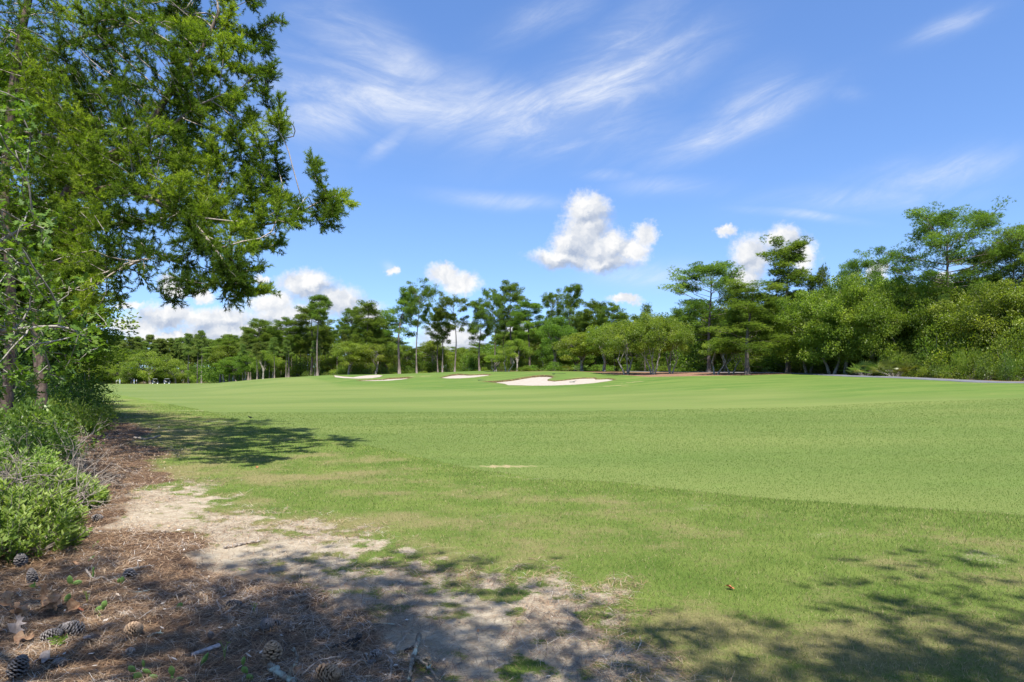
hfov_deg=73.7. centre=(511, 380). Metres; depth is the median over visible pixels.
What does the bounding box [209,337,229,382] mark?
pine tree
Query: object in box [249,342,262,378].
pine tree
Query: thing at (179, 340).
pine tree
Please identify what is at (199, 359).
pine tree
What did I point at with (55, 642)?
seedling
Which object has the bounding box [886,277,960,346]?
oak tree
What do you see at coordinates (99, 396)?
shrub
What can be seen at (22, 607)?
dry leaf
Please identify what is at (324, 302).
pine tree
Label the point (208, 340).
pine tree
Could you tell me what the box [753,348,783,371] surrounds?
bush
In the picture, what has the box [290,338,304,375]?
pine tree
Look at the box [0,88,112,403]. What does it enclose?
turkey oak
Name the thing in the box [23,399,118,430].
shrub
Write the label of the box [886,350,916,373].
bush
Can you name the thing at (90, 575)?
fallen twig
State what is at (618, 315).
pine tree
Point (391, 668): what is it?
fallen twig
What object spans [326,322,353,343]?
pine tree
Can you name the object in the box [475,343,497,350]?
pine tree
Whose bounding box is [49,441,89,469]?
dead shrub
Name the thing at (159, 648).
fallen pine needles
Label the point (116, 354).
pine tree
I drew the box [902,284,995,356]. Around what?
oak tree
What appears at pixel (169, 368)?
oak tree
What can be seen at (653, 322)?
oak tree
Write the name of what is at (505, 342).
pine tree
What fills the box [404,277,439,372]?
pine tree
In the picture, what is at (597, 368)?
bush
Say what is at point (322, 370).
bush
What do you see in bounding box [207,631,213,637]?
pine cone
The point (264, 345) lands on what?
pine tree
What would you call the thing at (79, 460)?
dead shrub
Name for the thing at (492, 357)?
oak tree
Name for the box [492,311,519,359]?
pine tree
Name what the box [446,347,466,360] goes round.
pine tree
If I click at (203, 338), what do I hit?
pine tree
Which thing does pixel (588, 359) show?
oak tree
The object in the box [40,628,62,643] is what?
pine cone
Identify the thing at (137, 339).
pine tree
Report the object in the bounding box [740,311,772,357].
oak tree
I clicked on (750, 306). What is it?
pine tree
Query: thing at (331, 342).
pine tree
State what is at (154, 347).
pine tree
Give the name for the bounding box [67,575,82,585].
prickly pear
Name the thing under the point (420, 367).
bush
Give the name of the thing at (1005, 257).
pine tree
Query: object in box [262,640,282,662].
pine cone
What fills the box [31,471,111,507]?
shrub
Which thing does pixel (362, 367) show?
bush
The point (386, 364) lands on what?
oak tree
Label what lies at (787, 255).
pine tree
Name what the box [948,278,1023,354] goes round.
oak tree
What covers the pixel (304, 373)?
bush
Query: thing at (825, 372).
bush
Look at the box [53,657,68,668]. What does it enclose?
pine cone
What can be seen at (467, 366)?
bush
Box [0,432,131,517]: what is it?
dead shrub
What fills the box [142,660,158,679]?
prickly pear
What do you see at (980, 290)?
oak tree
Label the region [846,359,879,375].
palmetto
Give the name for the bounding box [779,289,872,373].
oak tree
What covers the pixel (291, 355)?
pine tree
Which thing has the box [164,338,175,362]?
pine tree
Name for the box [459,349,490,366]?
oak tree
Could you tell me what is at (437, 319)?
pine tree
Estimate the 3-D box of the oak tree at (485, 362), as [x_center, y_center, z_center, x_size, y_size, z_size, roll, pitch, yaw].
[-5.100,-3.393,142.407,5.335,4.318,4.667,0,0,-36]
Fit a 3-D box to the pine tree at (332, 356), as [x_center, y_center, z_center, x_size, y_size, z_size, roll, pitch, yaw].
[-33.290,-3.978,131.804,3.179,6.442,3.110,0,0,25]
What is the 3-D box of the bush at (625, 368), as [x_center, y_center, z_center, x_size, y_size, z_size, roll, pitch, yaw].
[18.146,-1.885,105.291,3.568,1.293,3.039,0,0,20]
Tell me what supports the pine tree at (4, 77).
on the ground at (166, 512)
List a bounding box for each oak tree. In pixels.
[0,249,71,396]
[0,274,141,397]
[76,362,107,378]
[84,362,126,383]
[109,365,146,383]
[119,368,144,383]
[121,349,184,383]
[143,368,169,383]
[153,357,191,382]
[185,363,210,381]
[207,344,238,381]
[212,357,249,381]
[233,350,256,379]
[248,350,280,378]
[252,356,287,377]
[282,354,305,366]
[297,349,310,366]
[307,352,334,369]
[318,358,346,374]
[329,341,364,374]
[354,343,395,373]
[375,355,393,370]
[384,342,403,367]
[393,344,419,366]
[407,340,449,365]
[411,352,440,366]
[441,351,460,366]
[453,347,467,367]
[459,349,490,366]
[476,355,495,366]
[483,354,507,371]
[494,346,518,371]
[503,342,547,363]
[504,339,532,370]
[527,331,549,366]
[534,315,576,366]
[538,335,571,365]
[552,331,605,370]
[554,348,594,370]
[580,322,631,371]
[584,353,606,370]
[593,317,656,373]
[606,346,651,368]
[606,352,631,369]
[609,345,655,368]
[623,311,687,373]
[649,316,696,373]
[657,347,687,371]
[687,311,715,368]
[695,308,752,371]
[698,337,732,374]
[713,304,753,363]
[719,336,743,373]
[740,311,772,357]
[762,292,788,347]
[763,289,837,372]
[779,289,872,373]
[797,271,902,374]
[823,285,912,361]
[851,276,920,361]
[872,303,921,349]
[884,290,950,345]
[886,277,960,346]
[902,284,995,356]
[918,292,1001,347]
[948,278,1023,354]
[957,276,1018,332]
[985,278,1023,343]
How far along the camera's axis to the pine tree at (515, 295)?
123.40 m
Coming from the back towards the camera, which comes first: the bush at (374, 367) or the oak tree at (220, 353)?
the oak tree at (220, 353)
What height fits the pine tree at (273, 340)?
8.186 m
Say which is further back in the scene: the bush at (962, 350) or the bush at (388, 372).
the bush at (388, 372)
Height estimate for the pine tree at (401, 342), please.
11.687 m
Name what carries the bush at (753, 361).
on the forest ground at (657, 374)
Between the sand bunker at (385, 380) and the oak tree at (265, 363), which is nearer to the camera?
the sand bunker at (385, 380)
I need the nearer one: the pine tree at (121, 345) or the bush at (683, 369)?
the bush at (683, 369)
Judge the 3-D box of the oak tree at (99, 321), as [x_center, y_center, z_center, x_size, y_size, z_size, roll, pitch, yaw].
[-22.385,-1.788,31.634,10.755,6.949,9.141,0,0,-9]
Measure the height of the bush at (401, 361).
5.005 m
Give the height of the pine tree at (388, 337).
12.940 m
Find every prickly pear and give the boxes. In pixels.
[64,593,70,601]
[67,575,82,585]
[94,600,107,612]
[117,576,124,583]
[128,665,142,679]
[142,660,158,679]
[168,666,183,681]
[200,653,208,665]
[241,656,253,680]
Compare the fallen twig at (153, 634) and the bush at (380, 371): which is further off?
the bush at (380, 371)
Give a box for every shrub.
[0,349,62,413]
[0,397,104,451]
[0,418,94,496]
[0,421,88,462]
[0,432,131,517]
[0,434,81,487]
[0,460,98,512]
[0,477,93,565]
[2,347,87,406]
[5,394,93,435]
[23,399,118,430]
[29,361,110,408]
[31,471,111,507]
[34,416,143,493]
[49,362,122,418]
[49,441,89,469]
[70,416,107,433]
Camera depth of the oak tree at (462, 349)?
152.51 m
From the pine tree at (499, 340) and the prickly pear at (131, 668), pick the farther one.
the pine tree at (499, 340)
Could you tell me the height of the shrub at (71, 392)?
2.676 m
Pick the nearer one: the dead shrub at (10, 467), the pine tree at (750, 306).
the dead shrub at (10, 467)
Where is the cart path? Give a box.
[625,371,1023,382]
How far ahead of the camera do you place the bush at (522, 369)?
103.81 m
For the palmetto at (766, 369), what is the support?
on the forest ground at (657, 374)
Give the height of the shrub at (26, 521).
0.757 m
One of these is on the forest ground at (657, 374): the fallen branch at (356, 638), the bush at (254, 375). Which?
the bush at (254, 375)
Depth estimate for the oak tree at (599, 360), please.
112.23 m
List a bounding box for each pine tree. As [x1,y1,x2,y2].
[0,0,208,422]
[0,0,360,408]
[0,20,154,316]
[0,195,124,401]
[25,228,138,366]
[111,346,123,382]
[114,341,127,352]
[121,336,137,361]
[126,341,145,358]
[131,336,146,351]
[142,334,154,348]
[143,341,148,382]
[146,343,160,363]
[149,338,168,359]
[158,347,171,362]
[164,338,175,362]
[173,337,185,382]
[177,343,190,381]
[181,333,194,383]
[188,333,203,382]
[191,330,208,382]
[192,343,203,364]
[199,346,229,382]
[204,339,211,360]
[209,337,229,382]
[213,338,239,381]
[220,334,232,337]
[220,335,241,380]
[235,331,252,379]
[237,334,251,352]
[239,318,273,378]
[239,343,248,380]
[246,333,254,379]
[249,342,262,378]
[259,327,287,374]
[261,342,267,351]
[264,341,273,377]
[265,317,307,376]
[267,337,279,377]
[276,342,285,374]
[279,339,293,376]
[286,304,337,375]
[289,338,295,369]
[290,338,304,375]
[292,325,313,357]
[301,335,310,370]
[306,294,333,375]
[309,326,328,369]
[309,333,341,352]
[310,341,321,375]
[316,335,323,375]
[319,339,330,357]
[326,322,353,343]
[330,344,344,371]
[337,306,366,362]
[340,333,347,347]
[349,299,388,367]
[359,314,394,373]
[378,286,421,373]
[391,336,409,358]
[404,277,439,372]
[421,307,452,371]
[429,306,451,371]
[434,290,470,371]
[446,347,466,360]
[467,300,504,370]
[468,342,488,349]
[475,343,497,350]
[478,287,507,370]
[488,280,529,363]
[488,332,509,346]
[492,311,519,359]
[497,335,523,356]
[506,299,551,365]
[523,320,541,336]
[541,288,565,361]
[556,283,584,364]
[570,320,589,365]
[574,299,614,366]
[594,302,630,370]
[629,314,648,320]
[637,303,657,370]
[657,260,765,371]
[666,307,692,371]
[692,300,715,321]
[699,278,792,374]
[753,234,826,372]
[806,284,816,292]
[813,262,832,291]
[832,249,888,292]
[868,195,1023,305]
[931,293,950,323]
[943,246,1005,289]
[959,222,1023,297]
[1014,229,1023,285]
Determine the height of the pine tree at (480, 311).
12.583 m
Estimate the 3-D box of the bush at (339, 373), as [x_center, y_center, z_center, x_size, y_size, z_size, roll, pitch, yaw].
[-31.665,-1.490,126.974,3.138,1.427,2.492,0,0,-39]
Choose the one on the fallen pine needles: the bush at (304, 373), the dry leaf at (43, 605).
the dry leaf at (43, 605)
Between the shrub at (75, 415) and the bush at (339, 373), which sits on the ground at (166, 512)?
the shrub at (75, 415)
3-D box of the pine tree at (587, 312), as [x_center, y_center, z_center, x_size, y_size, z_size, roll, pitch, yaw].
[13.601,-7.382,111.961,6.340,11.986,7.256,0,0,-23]
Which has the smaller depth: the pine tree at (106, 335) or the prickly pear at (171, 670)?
the prickly pear at (171, 670)
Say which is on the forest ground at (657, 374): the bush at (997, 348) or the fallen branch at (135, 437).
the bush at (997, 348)
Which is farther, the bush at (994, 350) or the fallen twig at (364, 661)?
the bush at (994, 350)
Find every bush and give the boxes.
[104,375,117,383]
[249,370,259,379]
[259,368,270,378]
[264,360,284,378]
[290,353,315,376]
[300,370,313,376]
[315,360,330,373]
[327,363,351,374]
[334,369,347,374]
[344,361,369,372]
[351,362,369,374]
[362,366,374,374]
[366,363,381,373]
[378,365,388,373]
[384,367,397,373]
[387,350,406,369]
[390,370,407,373]
[395,363,411,373]
[405,365,415,373]
[412,359,435,372]
[424,357,440,372]
[435,354,454,371]
[445,362,464,370]
[456,352,481,369]
[475,367,491,370]
[476,362,493,370]
[496,354,510,370]
[503,365,515,370]
[507,358,524,367]
[514,365,532,370]
[523,354,543,370]
[541,361,563,370]
[559,361,579,370]
[589,364,609,370]
[599,364,614,370]
[618,364,636,370]
[629,362,654,370]
[646,362,664,370]
[654,366,679,371]
[677,367,695,371]
[722,352,750,371]
[725,352,768,371]
[741,353,764,371]
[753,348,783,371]
[760,330,795,371]
[767,347,784,371]
[791,360,813,372]
[802,355,830,373]
[820,365,842,374]
[829,354,867,374]
[844,366,879,375]
[855,331,888,365]
[863,353,884,375]
[876,354,903,375]
[877,346,895,375]
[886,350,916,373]
[887,338,913,358]
[893,348,913,376]
[895,343,922,361]
[900,363,922,376]
[902,327,930,357]
[903,323,962,375]
[908,347,934,376]
[915,336,949,370]
[915,365,937,377]
[921,323,982,377]
[927,360,956,377]
[930,339,983,377]
[937,348,962,378]
[950,346,975,378]
[951,347,988,379]
[957,349,985,379]
[959,332,992,358]
[967,328,1006,355]
[967,336,1021,362]
[970,367,999,379]
[972,352,1001,379]
[983,323,1023,379]
[993,333,1023,354]
[996,349,1021,380]
[997,314,1023,369]
[997,361,1022,380]
[1007,350,1023,380]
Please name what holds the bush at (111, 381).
on the forest ground at (657, 374)
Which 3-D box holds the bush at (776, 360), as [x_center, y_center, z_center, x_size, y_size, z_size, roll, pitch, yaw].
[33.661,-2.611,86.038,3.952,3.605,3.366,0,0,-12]
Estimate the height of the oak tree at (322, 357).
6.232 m
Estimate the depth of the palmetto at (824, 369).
73.63 m
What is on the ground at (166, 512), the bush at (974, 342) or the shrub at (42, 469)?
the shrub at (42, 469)
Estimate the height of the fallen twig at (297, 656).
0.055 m
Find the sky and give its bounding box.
[0,0,1023,368]
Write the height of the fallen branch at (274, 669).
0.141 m
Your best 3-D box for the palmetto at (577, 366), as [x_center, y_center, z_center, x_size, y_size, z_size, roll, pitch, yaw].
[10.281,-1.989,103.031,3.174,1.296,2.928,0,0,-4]
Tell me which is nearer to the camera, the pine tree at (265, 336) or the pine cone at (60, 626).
the pine cone at (60, 626)
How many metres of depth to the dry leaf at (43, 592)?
4.81 m
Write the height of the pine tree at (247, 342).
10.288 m
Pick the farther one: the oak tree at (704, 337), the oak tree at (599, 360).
the oak tree at (599, 360)
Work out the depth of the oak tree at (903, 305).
67.33 m
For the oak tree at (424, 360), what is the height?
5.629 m
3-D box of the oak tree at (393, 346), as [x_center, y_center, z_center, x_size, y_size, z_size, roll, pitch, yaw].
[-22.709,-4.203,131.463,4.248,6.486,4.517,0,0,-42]
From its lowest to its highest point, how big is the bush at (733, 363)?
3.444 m
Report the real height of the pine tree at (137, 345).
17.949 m
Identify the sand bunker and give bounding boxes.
[335,375,382,378]
[366,378,407,380]
[444,375,487,377]
[497,377,610,385]
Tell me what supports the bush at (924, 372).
on the forest ground at (657, 374)
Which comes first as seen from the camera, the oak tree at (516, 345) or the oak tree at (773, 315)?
the oak tree at (773, 315)
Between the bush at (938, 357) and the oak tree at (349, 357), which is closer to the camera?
the bush at (938, 357)
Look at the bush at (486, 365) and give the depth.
122.80 m
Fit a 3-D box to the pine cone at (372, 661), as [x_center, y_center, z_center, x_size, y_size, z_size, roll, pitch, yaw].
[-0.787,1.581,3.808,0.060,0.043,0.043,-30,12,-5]
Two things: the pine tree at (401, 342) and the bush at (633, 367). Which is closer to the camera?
the bush at (633, 367)
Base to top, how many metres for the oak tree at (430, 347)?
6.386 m
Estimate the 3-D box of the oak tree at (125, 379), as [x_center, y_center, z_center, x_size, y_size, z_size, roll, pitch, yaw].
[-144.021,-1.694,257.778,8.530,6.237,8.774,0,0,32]
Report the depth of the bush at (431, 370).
126.96 m
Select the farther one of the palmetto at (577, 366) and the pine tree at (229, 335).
the pine tree at (229, 335)
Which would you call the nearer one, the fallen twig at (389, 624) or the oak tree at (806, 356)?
the fallen twig at (389, 624)
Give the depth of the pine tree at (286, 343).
130.97 m
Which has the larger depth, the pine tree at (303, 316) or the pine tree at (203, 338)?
the pine tree at (203, 338)
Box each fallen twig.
[84,569,118,584]
[122,560,152,570]
[129,589,160,592]
[147,629,161,637]
[216,599,236,617]
[287,647,298,672]
[288,592,306,599]
[301,653,341,674]
[352,653,374,668]
[374,623,406,625]
[385,654,392,681]
[404,645,413,652]
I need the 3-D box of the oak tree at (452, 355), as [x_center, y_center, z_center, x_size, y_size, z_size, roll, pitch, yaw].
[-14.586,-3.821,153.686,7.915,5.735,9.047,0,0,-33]
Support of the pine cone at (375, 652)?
on the ground at (166, 512)
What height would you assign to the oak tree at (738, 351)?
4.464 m
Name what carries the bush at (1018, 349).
on the forest ground at (657, 374)
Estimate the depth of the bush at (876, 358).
69.06 m
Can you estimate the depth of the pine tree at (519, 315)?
116.90 m
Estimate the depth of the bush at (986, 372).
55.44 m
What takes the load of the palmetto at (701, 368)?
on the forest ground at (657, 374)
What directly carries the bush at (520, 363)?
on the forest ground at (657, 374)
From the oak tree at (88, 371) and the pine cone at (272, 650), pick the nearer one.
the pine cone at (272, 650)
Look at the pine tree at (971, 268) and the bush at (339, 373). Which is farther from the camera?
the bush at (339, 373)
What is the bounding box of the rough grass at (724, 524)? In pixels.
[110,404,1023,681]
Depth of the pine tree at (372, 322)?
133.49 m
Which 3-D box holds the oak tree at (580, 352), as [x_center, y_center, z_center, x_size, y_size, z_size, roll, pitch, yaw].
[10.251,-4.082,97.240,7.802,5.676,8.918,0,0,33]
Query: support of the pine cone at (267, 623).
on the ground at (166, 512)
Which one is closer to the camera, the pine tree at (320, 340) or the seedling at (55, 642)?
the seedling at (55, 642)
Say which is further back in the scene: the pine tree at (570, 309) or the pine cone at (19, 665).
the pine tree at (570, 309)
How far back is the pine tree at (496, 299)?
120.58 m
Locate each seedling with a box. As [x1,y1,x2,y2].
[46,634,64,648]
[55,633,67,642]
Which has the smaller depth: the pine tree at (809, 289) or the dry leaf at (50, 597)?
the dry leaf at (50, 597)
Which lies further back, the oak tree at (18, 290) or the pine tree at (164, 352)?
the pine tree at (164, 352)
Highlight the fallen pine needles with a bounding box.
[0,413,748,681]
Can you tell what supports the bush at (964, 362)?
on the forest ground at (657, 374)
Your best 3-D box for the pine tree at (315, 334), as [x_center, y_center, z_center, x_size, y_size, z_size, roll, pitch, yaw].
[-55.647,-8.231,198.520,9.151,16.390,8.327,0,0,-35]
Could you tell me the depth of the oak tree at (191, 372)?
238.15 m
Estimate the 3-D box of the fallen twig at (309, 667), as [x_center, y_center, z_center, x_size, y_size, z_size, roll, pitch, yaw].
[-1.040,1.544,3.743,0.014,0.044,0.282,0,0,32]
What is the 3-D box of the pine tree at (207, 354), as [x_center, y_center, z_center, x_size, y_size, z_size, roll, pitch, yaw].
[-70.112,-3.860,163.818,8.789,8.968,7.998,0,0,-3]
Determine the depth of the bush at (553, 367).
100.11 m
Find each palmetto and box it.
[571,364,588,369]
[695,365,706,371]
[760,366,774,371]
[816,366,832,373]
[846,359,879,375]
[868,357,920,375]
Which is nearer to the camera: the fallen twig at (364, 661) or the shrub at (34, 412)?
the fallen twig at (364, 661)
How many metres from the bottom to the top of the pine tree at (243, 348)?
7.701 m
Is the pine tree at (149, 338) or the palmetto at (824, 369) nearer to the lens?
the palmetto at (824, 369)
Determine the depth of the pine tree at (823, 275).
77.61 m
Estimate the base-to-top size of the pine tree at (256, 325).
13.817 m
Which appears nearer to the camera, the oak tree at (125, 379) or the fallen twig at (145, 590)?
the fallen twig at (145, 590)
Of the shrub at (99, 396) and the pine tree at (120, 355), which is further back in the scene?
the pine tree at (120, 355)
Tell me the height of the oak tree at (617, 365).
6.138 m
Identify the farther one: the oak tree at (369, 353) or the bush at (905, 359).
the oak tree at (369, 353)
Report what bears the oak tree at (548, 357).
on the forest ground at (657, 374)
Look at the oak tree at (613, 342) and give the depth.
82.40 m
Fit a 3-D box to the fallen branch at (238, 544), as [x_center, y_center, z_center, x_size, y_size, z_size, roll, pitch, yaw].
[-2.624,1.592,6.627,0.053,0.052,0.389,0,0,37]
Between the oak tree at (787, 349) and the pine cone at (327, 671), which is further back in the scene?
the oak tree at (787, 349)
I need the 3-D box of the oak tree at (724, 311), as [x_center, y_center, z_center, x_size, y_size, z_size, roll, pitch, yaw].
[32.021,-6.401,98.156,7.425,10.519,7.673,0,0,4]
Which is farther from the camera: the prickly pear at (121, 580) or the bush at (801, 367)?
the bush at (801, 367)
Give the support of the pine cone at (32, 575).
on the ground at (166, 512)
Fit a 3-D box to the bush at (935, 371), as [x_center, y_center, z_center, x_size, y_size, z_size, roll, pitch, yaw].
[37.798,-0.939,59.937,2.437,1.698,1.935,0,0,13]
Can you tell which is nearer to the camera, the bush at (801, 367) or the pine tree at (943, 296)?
the pine tree at (943, 296)
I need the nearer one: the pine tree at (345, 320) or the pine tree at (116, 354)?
the pine tree at (345, 320)
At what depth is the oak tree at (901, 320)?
68.08 m
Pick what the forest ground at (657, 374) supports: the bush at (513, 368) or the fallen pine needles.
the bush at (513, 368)
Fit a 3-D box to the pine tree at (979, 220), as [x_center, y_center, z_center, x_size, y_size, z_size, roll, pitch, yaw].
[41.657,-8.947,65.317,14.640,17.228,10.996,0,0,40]
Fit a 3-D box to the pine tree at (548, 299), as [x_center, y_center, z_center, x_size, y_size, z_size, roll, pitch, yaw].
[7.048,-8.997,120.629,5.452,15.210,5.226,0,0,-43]
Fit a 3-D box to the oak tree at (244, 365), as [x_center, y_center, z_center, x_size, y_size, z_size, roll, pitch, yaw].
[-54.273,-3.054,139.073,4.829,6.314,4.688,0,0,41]
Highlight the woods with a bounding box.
[132,319,799,383]
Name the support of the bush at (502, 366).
on the forest ground at (657, 374)
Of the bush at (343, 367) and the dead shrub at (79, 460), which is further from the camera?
the bush at (343, 367)
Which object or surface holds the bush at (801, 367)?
on the forest ground at (657, 374)
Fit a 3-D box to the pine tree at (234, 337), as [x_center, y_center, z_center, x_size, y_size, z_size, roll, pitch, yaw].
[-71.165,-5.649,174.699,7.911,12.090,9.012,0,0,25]
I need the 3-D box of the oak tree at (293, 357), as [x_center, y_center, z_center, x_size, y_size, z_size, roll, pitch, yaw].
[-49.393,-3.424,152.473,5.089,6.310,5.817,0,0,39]
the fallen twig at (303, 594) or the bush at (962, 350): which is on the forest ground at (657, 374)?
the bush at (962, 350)
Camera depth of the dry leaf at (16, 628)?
4.23 m
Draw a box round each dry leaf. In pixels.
[0,590,14,607]
[7,615,27,633]
[8,608,29,615]
[9,630,33,645]
[12,602,27,615]
[30,650,58,662]
[32,582,50,603]
[38,600,53,610]
[42,593,60,610]
[47,591,65,606]
[63,598,79,612]
[83,634,100,638]
[292,666,303,678]
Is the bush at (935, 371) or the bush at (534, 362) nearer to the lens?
the bush at (935, 371)
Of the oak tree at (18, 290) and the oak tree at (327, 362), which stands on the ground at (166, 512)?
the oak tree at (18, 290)
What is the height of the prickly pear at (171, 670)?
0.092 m
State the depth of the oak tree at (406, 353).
151.42 m
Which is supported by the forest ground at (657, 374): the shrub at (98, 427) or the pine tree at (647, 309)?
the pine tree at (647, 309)
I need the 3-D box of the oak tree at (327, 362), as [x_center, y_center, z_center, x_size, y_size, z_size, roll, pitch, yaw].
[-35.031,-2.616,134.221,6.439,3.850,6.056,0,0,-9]
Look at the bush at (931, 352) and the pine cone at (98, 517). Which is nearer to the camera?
the pine cone at (98, 517)
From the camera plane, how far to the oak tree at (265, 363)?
134.26 m
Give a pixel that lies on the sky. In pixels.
(602, 146)
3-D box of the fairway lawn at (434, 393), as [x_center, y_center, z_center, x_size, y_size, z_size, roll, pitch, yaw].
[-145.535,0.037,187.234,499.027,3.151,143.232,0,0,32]
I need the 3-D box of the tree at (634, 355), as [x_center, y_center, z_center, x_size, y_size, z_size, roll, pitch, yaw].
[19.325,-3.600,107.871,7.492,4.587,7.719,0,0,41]
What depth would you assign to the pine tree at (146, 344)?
317.06 m
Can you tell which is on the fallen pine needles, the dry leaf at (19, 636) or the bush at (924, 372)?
the dry leaf at (19, 636)
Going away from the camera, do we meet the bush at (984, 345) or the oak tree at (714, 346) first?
the bush at (984, 345)
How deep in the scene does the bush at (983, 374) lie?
56.31 m
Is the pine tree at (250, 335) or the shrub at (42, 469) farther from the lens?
the pine tree at (250, 335)
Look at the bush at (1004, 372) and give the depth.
53.72 m
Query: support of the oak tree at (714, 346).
on the forest ground at (657, 374)
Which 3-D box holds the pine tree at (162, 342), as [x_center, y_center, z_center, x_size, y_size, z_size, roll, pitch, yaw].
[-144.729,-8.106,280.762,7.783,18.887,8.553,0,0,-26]
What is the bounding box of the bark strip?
[191,643,220,655]
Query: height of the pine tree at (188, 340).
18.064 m
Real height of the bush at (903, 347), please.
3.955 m
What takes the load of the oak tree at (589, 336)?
on the forest ground at (657, 374)
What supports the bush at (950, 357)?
on the forest ground at (657, 374)
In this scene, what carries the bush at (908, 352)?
on the forest ground at (657, 374)
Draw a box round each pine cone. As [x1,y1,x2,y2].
[5,654,29,677]
[13,553,27,566]
[26,568,38,584]
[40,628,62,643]
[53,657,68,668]
[57,623,78,636]
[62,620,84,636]
[91,514,102,520]
[122,568,136,579]
[123,621,142,636]
[125,647,135,654]
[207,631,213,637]
[226,599,241,608]
[260,617,273,631]
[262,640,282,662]
[273,619,281,629]
[315,663,341,681]
[366,659,375,666]
[369,649,381,660]
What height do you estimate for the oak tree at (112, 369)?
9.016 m
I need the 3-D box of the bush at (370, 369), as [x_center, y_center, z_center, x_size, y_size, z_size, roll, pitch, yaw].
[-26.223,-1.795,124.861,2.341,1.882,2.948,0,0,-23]
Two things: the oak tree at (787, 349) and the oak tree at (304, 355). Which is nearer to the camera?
the oak tree at (787, 349)
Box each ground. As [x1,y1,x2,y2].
[0,392,1023,681]
[97,371,1023,383]
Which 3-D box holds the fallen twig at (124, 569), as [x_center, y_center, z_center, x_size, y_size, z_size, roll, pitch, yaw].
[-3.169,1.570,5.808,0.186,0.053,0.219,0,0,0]
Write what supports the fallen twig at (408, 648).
on the ground at (166, 512)
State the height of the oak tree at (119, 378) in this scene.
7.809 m
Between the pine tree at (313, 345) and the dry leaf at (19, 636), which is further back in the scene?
the pine tree at (313, 345)
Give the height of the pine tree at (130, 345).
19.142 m
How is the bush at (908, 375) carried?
on the forest ground at (657, 374)
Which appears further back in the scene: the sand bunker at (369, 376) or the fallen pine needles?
the sand bunker at (369, 376)
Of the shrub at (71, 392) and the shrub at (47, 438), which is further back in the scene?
the shrub at (71, 392)
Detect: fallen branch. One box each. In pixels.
[133,435,160,439]
[223,540,259,548]
[266,662,296,681]
[332,632,361,650]
[406,633,438,680]
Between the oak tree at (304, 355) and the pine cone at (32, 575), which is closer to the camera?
the pine cone at (32, 575)
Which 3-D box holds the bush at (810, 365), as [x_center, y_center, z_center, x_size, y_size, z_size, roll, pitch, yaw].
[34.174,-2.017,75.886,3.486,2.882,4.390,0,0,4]
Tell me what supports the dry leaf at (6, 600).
on the fallen pine needles
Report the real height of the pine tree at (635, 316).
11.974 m
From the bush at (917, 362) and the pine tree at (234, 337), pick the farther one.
the pine tree at (234, 337)
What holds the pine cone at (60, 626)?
on the ground at (166, 512)
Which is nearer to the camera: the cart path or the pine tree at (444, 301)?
the cart path
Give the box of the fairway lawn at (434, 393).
[73,371,1023,514]
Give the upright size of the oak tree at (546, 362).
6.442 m
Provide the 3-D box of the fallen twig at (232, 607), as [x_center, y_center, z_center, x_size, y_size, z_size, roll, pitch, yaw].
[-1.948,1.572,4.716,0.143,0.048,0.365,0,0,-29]
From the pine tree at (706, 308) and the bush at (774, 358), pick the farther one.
the pine tree at (706, 308)
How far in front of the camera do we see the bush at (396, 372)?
123.50 m
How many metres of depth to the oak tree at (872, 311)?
66.62 m
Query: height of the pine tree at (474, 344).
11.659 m
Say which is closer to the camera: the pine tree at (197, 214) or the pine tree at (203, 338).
the pine tree at (197, 214)
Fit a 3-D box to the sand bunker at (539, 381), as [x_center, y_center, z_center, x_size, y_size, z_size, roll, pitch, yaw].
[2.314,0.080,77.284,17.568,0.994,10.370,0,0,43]
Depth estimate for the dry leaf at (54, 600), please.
4.71 m
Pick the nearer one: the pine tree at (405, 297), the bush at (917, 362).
the bush at (917, 362)
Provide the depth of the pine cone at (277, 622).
4.40 m
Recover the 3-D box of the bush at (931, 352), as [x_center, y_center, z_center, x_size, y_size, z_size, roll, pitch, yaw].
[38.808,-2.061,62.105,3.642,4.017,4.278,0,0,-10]
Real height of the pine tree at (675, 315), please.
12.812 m
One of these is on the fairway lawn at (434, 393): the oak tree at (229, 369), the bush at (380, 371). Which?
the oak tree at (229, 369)
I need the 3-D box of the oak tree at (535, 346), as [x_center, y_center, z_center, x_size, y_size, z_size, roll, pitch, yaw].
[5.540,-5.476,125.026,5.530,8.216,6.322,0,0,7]
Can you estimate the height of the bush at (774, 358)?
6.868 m
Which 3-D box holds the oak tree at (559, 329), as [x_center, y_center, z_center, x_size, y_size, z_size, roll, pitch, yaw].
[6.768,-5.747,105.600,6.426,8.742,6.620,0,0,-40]
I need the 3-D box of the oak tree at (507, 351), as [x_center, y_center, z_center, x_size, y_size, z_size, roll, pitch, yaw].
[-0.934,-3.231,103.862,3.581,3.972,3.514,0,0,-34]
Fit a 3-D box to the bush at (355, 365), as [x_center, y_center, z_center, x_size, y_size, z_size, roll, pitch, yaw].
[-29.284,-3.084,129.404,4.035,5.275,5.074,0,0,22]
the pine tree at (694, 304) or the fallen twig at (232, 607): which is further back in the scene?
the pine tree at (694, 304)
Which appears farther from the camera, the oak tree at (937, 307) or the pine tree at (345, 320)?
the pine tree at (345, 320)
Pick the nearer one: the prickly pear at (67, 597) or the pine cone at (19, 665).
the pine cone at (19, 665)

